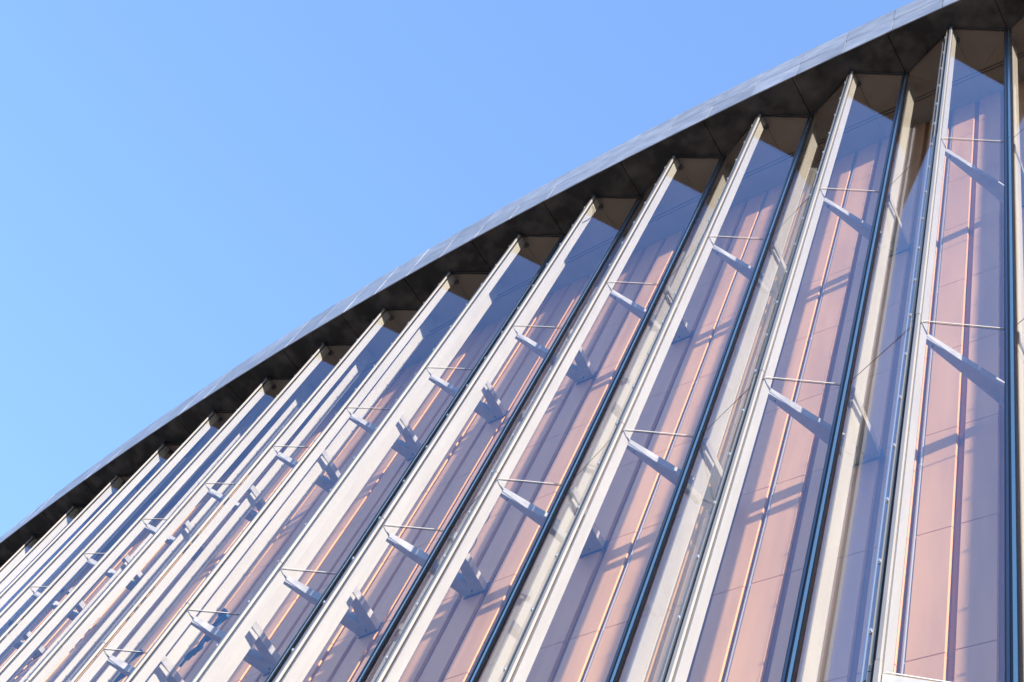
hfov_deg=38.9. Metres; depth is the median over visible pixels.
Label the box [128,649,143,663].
blue ribbon
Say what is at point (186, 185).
sky
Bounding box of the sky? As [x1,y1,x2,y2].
[0,0,914,536]
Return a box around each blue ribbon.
[113,673,125,681]
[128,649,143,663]
[179,634,211,666]
[211,608,229,627]
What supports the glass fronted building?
on the ground
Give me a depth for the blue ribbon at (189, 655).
15.38 m
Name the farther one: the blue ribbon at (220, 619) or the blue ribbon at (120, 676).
the blue ribbon at (120, 676)
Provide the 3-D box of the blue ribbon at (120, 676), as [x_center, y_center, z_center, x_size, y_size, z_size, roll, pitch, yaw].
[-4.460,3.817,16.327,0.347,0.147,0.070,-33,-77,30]
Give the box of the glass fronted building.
[0,0,1023,681]

